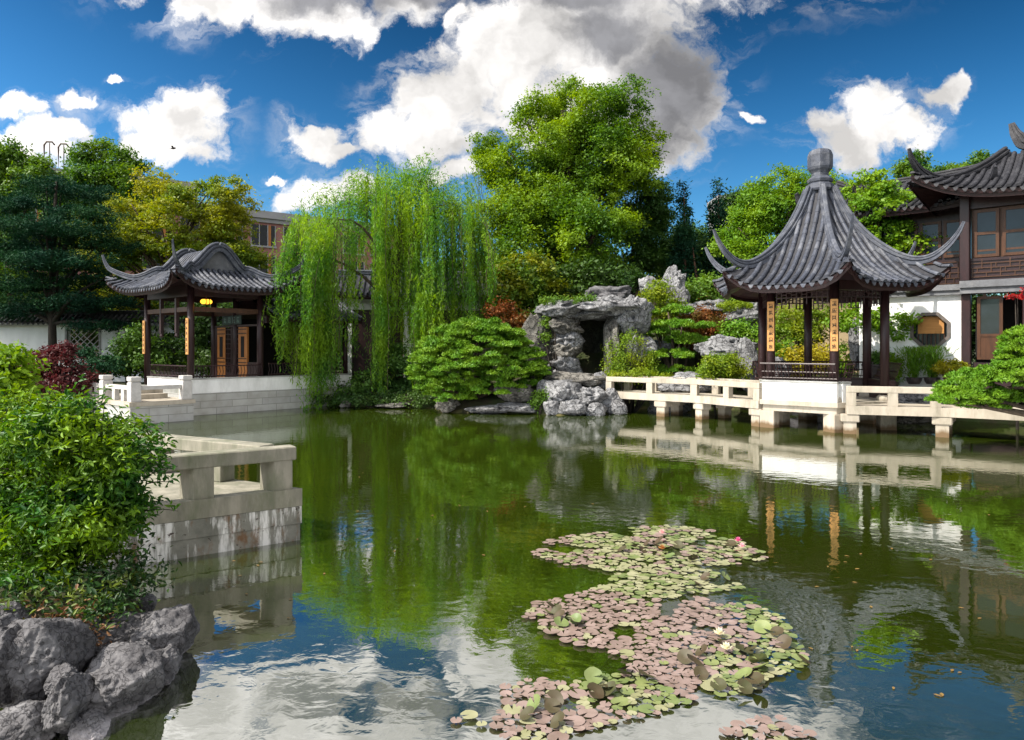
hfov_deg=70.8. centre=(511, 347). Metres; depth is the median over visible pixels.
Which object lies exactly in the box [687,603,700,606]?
lily pad
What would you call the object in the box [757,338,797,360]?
fern bush
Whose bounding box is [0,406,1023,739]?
water
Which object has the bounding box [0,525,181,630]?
ground cover
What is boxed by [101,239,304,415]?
gabled pavilion
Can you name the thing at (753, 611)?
lily pad
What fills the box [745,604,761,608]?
lily pad
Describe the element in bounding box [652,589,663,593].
lily pad
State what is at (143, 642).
rock
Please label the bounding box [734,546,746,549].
lily pad
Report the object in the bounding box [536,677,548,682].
lily pad
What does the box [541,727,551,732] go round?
lily pad
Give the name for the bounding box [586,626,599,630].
lily pad
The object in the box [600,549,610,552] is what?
lily pad
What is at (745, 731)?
lily pad
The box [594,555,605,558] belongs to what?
lily pad
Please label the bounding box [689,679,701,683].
lily pad
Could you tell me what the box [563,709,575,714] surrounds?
lily pad
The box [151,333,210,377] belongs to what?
court hedge
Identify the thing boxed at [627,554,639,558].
lily pad
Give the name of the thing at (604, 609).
lily pad
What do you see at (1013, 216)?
window
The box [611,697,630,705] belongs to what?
lily pad
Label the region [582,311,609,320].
rock
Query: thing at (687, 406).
rock
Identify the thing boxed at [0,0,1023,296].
sky
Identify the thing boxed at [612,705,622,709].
lily pad
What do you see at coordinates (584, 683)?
lily pad
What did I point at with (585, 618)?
lily pad
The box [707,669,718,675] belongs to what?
lily pad
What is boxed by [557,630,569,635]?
lily pad
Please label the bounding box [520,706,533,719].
lily pad
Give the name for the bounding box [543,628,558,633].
lily pad
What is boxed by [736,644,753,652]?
lily pad
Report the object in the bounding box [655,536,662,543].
lily pad
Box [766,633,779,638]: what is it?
lily pad
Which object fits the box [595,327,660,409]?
weeping bush
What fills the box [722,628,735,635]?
lily pad
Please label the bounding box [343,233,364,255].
window
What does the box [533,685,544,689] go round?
lily pad
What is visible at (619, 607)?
lily pad
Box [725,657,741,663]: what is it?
lily pad
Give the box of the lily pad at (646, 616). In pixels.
[641,615,651,618]
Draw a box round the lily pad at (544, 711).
[541,708,552,714]
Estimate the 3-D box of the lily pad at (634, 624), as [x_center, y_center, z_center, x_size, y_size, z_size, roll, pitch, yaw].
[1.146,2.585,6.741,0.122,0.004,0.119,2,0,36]
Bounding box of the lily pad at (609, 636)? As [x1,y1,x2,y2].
[604,634,614,638]
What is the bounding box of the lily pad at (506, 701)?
[500,697,516,704]
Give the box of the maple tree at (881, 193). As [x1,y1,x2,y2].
[820,167,947,342]
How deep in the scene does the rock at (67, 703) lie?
4.76 m
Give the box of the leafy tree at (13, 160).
[0,134,81,304]
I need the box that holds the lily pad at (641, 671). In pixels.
[633,667,646,673]
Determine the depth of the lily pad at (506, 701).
5.26 m
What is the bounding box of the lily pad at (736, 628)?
[727,625,740,630]
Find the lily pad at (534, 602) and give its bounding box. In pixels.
[531,600,542,603]
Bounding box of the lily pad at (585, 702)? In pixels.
[576,700,589,705]
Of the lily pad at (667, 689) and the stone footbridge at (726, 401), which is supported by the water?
the lily pad at (667, 689)
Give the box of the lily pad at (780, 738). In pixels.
[773,735,787,739]
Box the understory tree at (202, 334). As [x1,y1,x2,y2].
[116,284,341,359]
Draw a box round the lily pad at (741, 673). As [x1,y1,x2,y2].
[734,667,751,678]
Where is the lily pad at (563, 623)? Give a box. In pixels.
[554,616,568,626]
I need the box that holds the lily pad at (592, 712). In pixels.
[577,708,597,717]
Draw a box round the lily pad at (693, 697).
[685,694,698,699]
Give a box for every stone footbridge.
[606,376,792,426]
[840,386,1023,437]
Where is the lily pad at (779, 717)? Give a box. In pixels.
[775,715,786,719]
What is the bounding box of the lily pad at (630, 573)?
[627,572,639,575]
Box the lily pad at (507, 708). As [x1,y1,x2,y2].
[503,704,521,713]
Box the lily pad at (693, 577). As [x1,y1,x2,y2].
[689,576,700,579]
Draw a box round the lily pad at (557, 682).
[555,680,565,684]
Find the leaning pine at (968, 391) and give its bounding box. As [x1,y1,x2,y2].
[923,324,1023,416]
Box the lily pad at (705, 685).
[700,681,717,690]
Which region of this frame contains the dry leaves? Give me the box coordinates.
[23,584,118,645]
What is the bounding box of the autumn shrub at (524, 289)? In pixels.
[471,247,580,319]
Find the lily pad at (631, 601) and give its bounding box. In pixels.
[624,599,636,602]
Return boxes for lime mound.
[691,350,752,415]
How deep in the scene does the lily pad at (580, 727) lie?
4.89 m
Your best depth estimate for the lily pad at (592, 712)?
5.09 m
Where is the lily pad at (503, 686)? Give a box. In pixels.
[499,683,511,688]
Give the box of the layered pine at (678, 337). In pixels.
[644,303,716,376]
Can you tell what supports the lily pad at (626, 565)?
on the water
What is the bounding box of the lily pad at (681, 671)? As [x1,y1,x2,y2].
[676,669,686,673]
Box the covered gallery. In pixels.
[239,289,362,410]
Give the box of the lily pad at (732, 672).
[728,669,737,674]
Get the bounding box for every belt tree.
[15,282,97,351]
[74,271,164,352]
[316,326,341,368]
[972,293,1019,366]
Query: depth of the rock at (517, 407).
28.09 m
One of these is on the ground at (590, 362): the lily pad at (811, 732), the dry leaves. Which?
the dry leaves
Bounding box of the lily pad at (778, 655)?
[772,652,786,658]
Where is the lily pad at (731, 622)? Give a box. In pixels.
[722,619,736,624]
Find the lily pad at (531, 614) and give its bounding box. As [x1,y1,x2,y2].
[525,612,536,615]
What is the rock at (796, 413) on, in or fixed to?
on the ground at (590, 362)
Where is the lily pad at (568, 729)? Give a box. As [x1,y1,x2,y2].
[560,726,572,733]
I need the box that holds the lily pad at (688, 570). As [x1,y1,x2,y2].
[681,568,694,571]
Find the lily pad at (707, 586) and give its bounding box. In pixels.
[703,585,713,588]
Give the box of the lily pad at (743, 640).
[737,638,748,642]
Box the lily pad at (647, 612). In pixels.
[641,610,653,614]
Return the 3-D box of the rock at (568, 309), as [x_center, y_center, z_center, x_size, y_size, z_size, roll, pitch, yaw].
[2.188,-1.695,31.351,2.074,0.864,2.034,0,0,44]
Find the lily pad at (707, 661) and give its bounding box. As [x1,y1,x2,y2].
[703,658,718,664]
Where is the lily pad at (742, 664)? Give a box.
[736,662,754,669]
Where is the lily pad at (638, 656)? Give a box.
[632,653,642,658]
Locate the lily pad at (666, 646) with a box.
[658,643,670,648]
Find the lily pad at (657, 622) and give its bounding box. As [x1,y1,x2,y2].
[651,620,666,625]
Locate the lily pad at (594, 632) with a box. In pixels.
[587,630,599,634]
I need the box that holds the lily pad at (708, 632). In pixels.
[705,631,715,634]
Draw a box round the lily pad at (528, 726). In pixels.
[525,723,537,729]
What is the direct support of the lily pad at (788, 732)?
on the water
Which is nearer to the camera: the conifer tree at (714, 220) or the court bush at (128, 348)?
the court bush at (128, 348)
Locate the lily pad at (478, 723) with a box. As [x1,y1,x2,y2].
[476,721,486,725]
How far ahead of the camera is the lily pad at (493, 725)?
4.92 m
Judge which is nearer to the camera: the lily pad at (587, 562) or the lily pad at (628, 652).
the lily pad at (628, 652)
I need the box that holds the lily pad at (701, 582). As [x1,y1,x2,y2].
[696,580,708,584]
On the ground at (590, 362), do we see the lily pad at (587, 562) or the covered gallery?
the covered gallery
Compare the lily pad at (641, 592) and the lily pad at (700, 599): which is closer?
the lily pad at (700, 599)
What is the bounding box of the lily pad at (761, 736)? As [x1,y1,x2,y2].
[752,733,765,739]
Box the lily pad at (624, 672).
[617,669,632,674]
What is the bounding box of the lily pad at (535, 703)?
[526,694,539,709]
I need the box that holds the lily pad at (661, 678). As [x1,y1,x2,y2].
[653,675,671,683]
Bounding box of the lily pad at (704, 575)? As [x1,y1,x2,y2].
[700,572,709,579]
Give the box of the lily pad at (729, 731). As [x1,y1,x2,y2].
[719,727,734,734]
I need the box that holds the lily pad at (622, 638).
[618,635,631,641]
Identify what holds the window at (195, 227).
in the brick building at (269, 230)
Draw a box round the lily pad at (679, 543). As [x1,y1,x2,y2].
[673,540,682,548]
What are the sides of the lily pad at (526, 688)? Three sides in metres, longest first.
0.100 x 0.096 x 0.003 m
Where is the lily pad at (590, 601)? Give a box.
[585,600,595,603]
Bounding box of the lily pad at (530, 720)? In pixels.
[519,716,536,723]
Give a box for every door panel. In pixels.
[217,328,225,376]
[238,327,248,376]
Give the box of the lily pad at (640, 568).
[635,567,647,570]
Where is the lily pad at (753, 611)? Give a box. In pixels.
[745,609,760,613]
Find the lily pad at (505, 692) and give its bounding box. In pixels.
[500,690,511,696]
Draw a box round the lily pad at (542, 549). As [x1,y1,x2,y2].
[536,548,548,551]
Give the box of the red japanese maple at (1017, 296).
[1004,287,1023,428]
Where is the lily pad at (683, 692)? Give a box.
[673,689,687,696]
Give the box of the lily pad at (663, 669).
[656,666,673,672]
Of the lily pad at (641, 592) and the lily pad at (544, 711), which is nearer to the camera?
the lily pad at (544, 711)
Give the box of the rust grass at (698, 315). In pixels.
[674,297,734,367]
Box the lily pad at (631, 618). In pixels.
[627,616,640,620]
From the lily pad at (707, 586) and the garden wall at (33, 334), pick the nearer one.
the lily pad at (707, 586)
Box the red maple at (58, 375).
[18,339,110,402]
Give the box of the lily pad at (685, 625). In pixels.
[681,623,691,627]
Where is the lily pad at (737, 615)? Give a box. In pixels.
[733,613,745,617]
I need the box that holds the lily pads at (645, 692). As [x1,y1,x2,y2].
[496,525,808,738]
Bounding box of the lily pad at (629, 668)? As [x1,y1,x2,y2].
[626,666,638,672]
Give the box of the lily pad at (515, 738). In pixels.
[509,736,520,739]
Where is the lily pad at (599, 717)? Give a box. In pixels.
[592,713,610,724]
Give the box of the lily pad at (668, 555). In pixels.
[665,552,674,557]
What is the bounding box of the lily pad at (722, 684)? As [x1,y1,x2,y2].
[710,678,726,690]
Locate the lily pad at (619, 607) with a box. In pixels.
[610,606,623,609]
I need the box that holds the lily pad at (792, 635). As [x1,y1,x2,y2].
[781,632,797,637]
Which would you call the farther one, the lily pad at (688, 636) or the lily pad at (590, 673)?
the lily pad at (688, 636)
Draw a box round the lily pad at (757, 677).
[744,671,763,683]
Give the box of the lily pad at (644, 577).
[636,576,648,579]
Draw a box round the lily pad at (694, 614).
[689,613,699,616]
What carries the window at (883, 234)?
in the tea house
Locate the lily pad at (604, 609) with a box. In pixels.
[600,607,612,611]
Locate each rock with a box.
[0,601,31,619]
[0,612,19,707]
[0,699,55,739]
[3,617,95,708]
[41,671,94,733]
[43,662,77,694]
[68,708,110,739]
[84,642,165,718]
[86,617,100,631]
[87,611,139,667]
[123,603,199,654]
[136,639,155,649]
[138,593,156,611]
[158,643,182,685]
[340,400,350,407]
[376,402,407,407]
[434,397,460,412]
[465,405,506,413]
[493,382,533,401]
[494,402,536,412]
[516,313,552,378]
[534,300,582,317]
[536,379,550,386]
[536,379,581,404]
[537,371,607,386]
[543,401,559,414]
[547,356,582,372]
[549,315,583,334]
[549,331,584,348]
[549,342,581,358]
[550,295,639,320]
[557,399,586,414]
[576,386,608,405]
[579,320,620,352]
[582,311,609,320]
[584,285,631,298]
[585,402,607,415]
[594,371,606,388]
[602,387,624,413]
[603,316,620,372]
[608,400,627,414]
[614,294,654,338]
[621,331,658,369]
[638,275,660,298]
[647,400,692,412]
[654,339,671,360]
[657,371,711,392]
[661,265,686,292]
[669,283,690,314]
[681,303,696,317]
[691,299,729,315]
[694,334,757,363]
[721,307,757,332]
[736,337,757,392]
[749,302,757,310]
[775,357,791,376]
[790,412,822,415]
[848,318,858,370]
[897,416,931,422]
[898,393,941,403]
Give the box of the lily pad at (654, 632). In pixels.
[643,630,658,634]
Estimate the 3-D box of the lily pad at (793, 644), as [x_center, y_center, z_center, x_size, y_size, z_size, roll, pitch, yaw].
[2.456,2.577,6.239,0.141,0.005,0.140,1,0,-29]
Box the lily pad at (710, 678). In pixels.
[698,673,716,681]
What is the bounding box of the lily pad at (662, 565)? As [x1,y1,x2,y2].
[657,564,669,567]
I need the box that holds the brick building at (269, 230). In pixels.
[15,141,415,355]
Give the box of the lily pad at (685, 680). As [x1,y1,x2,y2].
[674,676,691,683]
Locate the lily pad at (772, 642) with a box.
[769,641,782,647]
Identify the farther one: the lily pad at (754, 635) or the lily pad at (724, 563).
the lily pad at (724, 563)
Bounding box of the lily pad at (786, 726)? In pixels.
[775,722,792,729]
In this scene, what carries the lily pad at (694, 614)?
on the water
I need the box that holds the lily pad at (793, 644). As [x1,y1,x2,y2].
[790,642,803,648]
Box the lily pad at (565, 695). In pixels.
[561,692,568,698]
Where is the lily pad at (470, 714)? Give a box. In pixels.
[460,710,477,718]
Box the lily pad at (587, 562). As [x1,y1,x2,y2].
[580,560,592,564]
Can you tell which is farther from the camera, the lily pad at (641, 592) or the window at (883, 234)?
the window at (883, 234)
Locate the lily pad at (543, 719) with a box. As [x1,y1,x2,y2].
[534,714,550,723]
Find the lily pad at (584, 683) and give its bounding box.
[581,681,588,685]
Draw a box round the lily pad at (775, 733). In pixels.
[770,731,781,736]
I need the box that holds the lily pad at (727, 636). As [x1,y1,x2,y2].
[719,634,731,638]
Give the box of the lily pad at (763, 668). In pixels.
[758,666,768,670]
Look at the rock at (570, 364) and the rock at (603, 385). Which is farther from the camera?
the rock at (570, 364)
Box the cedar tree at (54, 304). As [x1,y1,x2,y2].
[0,169,146,365]
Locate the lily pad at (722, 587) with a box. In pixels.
[717,585,729,588]
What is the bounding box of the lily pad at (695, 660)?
[687,654,703,665]
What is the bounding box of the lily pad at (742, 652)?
[735,643,746,654]
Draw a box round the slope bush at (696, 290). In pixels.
[685,269,739,302]
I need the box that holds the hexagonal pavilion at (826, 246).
[704,148,964,432]
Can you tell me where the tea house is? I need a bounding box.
[794,122,1023,402]
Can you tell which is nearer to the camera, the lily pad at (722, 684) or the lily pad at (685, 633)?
the lily pad at (722, 684)
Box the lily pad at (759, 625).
[754,620,771,632]
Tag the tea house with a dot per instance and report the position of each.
(984, 201)
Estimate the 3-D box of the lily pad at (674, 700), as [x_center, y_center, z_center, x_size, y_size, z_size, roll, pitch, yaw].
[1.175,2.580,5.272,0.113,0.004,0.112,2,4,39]
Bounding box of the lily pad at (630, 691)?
[620,687,633,694]
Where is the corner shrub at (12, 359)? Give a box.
[0,339,60,412]
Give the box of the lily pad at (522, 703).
[516,700,527,708]
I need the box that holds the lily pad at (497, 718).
[492,715,501,720]
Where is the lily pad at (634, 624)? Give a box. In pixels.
[628,622,640,626]
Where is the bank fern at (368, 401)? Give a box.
[309,387,438,408]
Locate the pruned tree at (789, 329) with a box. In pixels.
[775,301,839,348]
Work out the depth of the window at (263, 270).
90.50 m
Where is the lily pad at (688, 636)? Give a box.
[684,635,695,639]
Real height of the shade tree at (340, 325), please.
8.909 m
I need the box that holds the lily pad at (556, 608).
[551,604,561,617]
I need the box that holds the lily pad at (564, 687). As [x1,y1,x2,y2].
[557,685,569,690]
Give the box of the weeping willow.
[261,147,504,409]
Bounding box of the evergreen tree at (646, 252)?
[581,160,679,295]
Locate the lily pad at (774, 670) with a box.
[768,667,785,674]
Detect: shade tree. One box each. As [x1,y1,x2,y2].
[312,250,429,364]
[419,243,523,310]
[644,206,694,279]
[659,220,738,299]
[705,184,772,249]
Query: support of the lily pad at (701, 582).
on the water
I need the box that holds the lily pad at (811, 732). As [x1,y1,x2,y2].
[803,729,816,735]
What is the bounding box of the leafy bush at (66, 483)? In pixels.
[0,374,180,591]
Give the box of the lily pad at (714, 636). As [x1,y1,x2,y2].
[707,635,720,639]
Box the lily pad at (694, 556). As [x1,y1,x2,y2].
[688,554,697,558]
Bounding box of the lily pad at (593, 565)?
[588,564,599,567]
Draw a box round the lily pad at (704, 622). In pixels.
[697,619,709,624]
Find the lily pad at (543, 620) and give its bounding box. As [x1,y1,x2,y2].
[538,619,548,622]
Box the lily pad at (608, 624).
[602,623,613,626]
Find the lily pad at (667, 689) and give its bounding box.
[660,686,673,693]
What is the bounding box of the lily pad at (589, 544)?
[585,543,597,546]
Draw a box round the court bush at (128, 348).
[98,320,184,384]
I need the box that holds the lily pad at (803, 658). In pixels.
[796,653,810,663]
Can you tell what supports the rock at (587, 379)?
on the ground at (590, 362)
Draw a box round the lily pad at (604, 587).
[597,586,610,590]
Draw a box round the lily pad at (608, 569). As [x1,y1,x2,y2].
[602,567,614,570]
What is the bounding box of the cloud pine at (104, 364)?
[65,342,134,389]
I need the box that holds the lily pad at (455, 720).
[450,717,461,722]
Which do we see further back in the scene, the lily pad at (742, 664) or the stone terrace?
the stone terrace
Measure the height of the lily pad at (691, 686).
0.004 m
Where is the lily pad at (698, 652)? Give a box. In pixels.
[695,644,706,655]
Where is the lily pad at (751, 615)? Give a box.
[742,614,756,618]
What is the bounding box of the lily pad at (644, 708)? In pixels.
[637,704,654,712]
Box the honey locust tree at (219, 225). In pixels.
[68,162,278,309]
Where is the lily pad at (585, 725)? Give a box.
[582,723,593,729]
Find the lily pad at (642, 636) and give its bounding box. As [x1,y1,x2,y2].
[633,633,646,638]
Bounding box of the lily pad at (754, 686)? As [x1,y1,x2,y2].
[752,684,762,689]
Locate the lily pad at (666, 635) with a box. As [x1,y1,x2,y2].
[662,633,677,637]
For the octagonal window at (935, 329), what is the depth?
26.36 m
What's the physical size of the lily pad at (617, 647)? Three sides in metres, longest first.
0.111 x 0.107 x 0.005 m
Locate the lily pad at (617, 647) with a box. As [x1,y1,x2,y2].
[614,645,626,649]
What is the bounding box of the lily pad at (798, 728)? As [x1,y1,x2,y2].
[792,725,802,730]
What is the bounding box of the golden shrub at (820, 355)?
[775,336,846,375]
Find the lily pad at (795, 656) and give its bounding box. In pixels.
[791,653,808,660]
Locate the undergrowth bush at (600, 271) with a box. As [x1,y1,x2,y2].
[516,251,647,311]
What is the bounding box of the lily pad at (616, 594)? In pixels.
[609,592,622,595]
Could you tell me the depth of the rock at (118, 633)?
5.79 m
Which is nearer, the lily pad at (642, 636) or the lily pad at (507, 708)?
the lily pad at (507, 708)
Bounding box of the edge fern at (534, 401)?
[527,386,548,413]
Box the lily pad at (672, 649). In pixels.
[668,647,679,651]
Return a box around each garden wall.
[0,310,228,381]
[467,280,856,372]
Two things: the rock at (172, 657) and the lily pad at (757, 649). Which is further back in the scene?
the lily pad at (757, 649)
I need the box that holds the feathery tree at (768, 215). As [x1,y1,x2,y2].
[701,162,850,351]
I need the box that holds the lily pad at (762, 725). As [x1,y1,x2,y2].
[758,724,768,728]
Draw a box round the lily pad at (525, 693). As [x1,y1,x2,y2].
[521,691,533,696]
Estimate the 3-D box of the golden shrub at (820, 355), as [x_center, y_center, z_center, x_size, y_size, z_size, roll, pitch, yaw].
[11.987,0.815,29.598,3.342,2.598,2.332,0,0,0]
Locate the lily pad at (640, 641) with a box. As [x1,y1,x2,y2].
[634,639,645,643]
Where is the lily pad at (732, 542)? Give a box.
[725,540,736,545]
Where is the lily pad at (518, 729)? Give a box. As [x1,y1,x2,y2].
[509,725,523,731]
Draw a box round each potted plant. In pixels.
[861,347,899,377]
[890,345,932,383]
[890,352,906,386]
[912,344,958,383]
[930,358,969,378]
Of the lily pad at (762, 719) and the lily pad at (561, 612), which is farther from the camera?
the lily pad at (561, 612)
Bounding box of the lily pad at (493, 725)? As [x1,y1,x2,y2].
[489,721,503,728]
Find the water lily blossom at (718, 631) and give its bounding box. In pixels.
[714,627,724,634]
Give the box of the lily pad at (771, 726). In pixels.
[767,724,778,729]
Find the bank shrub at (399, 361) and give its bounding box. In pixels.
[332,338,423,397]
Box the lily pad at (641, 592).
[635,591,645,594]
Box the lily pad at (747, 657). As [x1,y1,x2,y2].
[745,656,758,662]
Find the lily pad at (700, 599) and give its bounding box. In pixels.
[695,597,709,602]
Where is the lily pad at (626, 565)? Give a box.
[619,563,631,566]
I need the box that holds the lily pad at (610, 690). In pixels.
[603,681,615,695]
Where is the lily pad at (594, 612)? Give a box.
[589,611,600,615]
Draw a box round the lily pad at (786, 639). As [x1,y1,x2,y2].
[775,634,791,648]
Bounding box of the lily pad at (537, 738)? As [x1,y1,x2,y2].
[531,736,546,739]
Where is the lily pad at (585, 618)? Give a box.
[581,616,588,620]
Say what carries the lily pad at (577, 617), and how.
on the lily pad
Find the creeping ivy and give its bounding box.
[538,291,597,372]
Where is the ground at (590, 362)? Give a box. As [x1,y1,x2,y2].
[0,320,1023,672]
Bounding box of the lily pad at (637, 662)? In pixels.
[633,660,644,665]
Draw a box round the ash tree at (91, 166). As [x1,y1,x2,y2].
[33,133,164,351]
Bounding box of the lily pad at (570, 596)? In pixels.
[564,594,577,598]
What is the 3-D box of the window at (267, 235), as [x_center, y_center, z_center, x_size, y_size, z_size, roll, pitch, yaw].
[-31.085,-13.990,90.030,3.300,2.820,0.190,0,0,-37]
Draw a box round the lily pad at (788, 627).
[780,625,792,628]
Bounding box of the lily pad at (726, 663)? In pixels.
[720,661,732,665]
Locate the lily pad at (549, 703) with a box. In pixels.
[544,698,559,712]
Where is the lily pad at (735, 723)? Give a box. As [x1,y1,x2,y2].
[730,720,745,728]
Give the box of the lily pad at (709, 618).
[704,616,718,621]
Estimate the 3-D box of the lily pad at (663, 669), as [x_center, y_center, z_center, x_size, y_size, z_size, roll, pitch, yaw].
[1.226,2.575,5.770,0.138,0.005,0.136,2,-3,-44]
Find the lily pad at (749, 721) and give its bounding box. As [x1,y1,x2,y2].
[745,718,759,724]
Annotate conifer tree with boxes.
[662,173,706,287]
[698,177,738,317]
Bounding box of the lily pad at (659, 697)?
[651,694,663,700]
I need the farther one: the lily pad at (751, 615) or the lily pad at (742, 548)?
the lily pad at (742, 548)
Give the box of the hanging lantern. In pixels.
[200,295,211,303]
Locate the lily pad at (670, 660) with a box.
[661,657,675,663]
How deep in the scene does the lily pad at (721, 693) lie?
5.38 m
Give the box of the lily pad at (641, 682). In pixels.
[635,679,649,686]
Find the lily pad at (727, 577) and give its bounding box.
[721,571,729,579]
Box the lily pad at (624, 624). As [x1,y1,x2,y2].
[618,622,628,625]
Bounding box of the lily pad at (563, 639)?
[559,637,572,642]
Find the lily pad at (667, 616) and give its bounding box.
[660,615,671,619]
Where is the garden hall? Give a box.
[334,269,508,378]
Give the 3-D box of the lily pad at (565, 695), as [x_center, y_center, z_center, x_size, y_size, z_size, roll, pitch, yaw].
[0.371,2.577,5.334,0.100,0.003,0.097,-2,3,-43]
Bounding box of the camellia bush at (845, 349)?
[818,339,857,376]
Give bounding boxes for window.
[26,207,43,222]
[65,326,100,358]
[143,256,159,269]
[151,215,170,236]
[180,216,206,240]
[251,224,276,248]
[254,255,275,276]
[283,227,306,247]
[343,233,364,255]
[343,261,364,269]
[875,227,893,244]
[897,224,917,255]
[910,312,950,346]
[920,221,941,257]
[944,219,958,257]
[974,208,998,257]
[1002,205,1023,255]
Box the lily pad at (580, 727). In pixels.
[573,725,584,730]
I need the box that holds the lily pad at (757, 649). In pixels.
[752,647,763,652]
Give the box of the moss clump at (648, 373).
[600,367,673,411]
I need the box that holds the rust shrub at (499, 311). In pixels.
[481,295,530,365]
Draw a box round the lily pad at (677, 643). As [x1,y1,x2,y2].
[668,641,681,645]
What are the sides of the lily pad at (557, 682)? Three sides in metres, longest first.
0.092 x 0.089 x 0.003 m
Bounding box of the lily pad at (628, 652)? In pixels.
[619,649,634,656]
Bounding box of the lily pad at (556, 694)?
[544,689,563,707]
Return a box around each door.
[226,327,237,376]
[352,310,402,378]
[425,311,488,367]
[977,295,1002,359]
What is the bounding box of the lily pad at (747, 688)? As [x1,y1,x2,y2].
[737,678,752,693]
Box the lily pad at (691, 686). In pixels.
[686,684,696,688]
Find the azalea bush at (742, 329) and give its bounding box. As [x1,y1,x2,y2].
[715,317,781,390]
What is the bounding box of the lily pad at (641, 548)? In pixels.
[639,546,646,552]
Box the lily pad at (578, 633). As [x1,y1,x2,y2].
[569,631,583,635]
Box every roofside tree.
[887,149,976,178]
[961,149,993,295]
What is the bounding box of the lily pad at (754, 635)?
[744,632,760,638]
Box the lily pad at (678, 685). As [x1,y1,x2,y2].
[674,683,685,688]
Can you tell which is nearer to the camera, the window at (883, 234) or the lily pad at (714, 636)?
the lily pad at (714, 636)
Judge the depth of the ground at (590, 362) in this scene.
29.23 m
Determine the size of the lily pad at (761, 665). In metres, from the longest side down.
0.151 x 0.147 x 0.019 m
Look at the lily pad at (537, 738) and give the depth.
4.75 m
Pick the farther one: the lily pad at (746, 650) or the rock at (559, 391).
the rock at (559, 391)
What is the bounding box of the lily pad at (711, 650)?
[701,647,715,652]
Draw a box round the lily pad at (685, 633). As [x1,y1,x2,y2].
[677,631,690,635]
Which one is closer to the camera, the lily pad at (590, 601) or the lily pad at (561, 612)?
the lily pad at (561, 612)
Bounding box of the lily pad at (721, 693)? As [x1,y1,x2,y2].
[714,690,726,696]
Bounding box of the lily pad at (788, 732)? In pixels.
[784,730,797,736]
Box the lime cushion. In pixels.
[715,297,754,312]
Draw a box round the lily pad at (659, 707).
[654,704,667,710]
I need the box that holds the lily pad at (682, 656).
[677,649,692,663]
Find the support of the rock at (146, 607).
on the ground at (590, 362)
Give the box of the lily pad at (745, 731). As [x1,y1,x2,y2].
[741,728,755,735]
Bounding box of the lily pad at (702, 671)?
[694,666,708,679]
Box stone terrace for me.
[10,430,301,571]
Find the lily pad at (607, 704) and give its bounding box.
[600,701,610,706]
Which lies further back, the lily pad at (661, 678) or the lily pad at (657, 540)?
the lily pad at (657, 540)
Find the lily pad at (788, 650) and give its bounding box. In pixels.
[784,648,795,652]
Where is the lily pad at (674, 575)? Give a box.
[670,574,683,577]
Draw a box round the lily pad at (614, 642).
[610,640,622,645]
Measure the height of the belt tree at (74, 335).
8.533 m
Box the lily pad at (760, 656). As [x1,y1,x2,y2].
[748,653,766,660]
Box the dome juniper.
[404,316,552,401]
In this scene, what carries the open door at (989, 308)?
in the tea house
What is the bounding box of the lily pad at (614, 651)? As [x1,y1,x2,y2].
[608,649,619,653]
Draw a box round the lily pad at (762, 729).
[757,727,769,732]
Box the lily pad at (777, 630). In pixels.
[769,626,783,635]
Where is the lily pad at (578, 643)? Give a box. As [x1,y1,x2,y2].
[573,640,586,645]
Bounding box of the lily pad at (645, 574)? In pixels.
[637,573,651,576]
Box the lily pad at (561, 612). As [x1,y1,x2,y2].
[554,609,564,617]
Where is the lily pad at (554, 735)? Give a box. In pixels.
[547,731,568,739]
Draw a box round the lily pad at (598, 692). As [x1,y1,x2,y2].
[587,682,603,698]
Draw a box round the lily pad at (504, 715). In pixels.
[500,712,511,717]
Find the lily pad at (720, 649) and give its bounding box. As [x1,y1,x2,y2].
[717,647,732,653]
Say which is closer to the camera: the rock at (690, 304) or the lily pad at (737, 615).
the lily pad at (737, 615)
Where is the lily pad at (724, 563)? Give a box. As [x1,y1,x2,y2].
[716,561,729,564]
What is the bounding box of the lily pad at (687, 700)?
[680,698,691,703]
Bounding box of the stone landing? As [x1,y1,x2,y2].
[74,373,195,424]
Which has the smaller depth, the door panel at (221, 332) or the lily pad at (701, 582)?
the lily pad at (701, 582)
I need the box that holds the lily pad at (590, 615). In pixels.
[586,614,597,617]
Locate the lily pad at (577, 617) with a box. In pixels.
[569,613,581,622]
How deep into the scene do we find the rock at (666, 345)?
31.68 m
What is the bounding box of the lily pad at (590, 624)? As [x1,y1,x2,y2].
[585,622,595,625]
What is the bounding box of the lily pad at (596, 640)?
[588,638,602,643]
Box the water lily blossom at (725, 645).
[720,642,731,648]
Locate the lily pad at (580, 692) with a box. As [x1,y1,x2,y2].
[568,689,587,698]
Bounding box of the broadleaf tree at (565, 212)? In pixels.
[465,69,675,293]
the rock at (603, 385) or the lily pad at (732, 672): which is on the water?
the lily pad at (732, 672)
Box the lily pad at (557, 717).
[550,711,564,727]
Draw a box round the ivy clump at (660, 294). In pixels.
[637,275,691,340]
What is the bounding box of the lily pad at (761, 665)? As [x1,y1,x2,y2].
[753,662,768,667]
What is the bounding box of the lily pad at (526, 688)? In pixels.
[522,685,534,690]
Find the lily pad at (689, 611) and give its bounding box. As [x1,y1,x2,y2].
[684,609,697,612]
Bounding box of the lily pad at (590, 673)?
[584,667,602,683]
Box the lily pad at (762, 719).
[754,714,771,722]
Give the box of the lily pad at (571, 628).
[563,626,576,631]
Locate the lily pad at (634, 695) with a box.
[630,693,641,697]
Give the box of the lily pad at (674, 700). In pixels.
[665,696,679,703]
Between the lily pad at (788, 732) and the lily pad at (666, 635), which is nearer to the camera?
the lily pad at (788, 732)
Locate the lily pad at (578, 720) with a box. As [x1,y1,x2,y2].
[565,715,585,725]

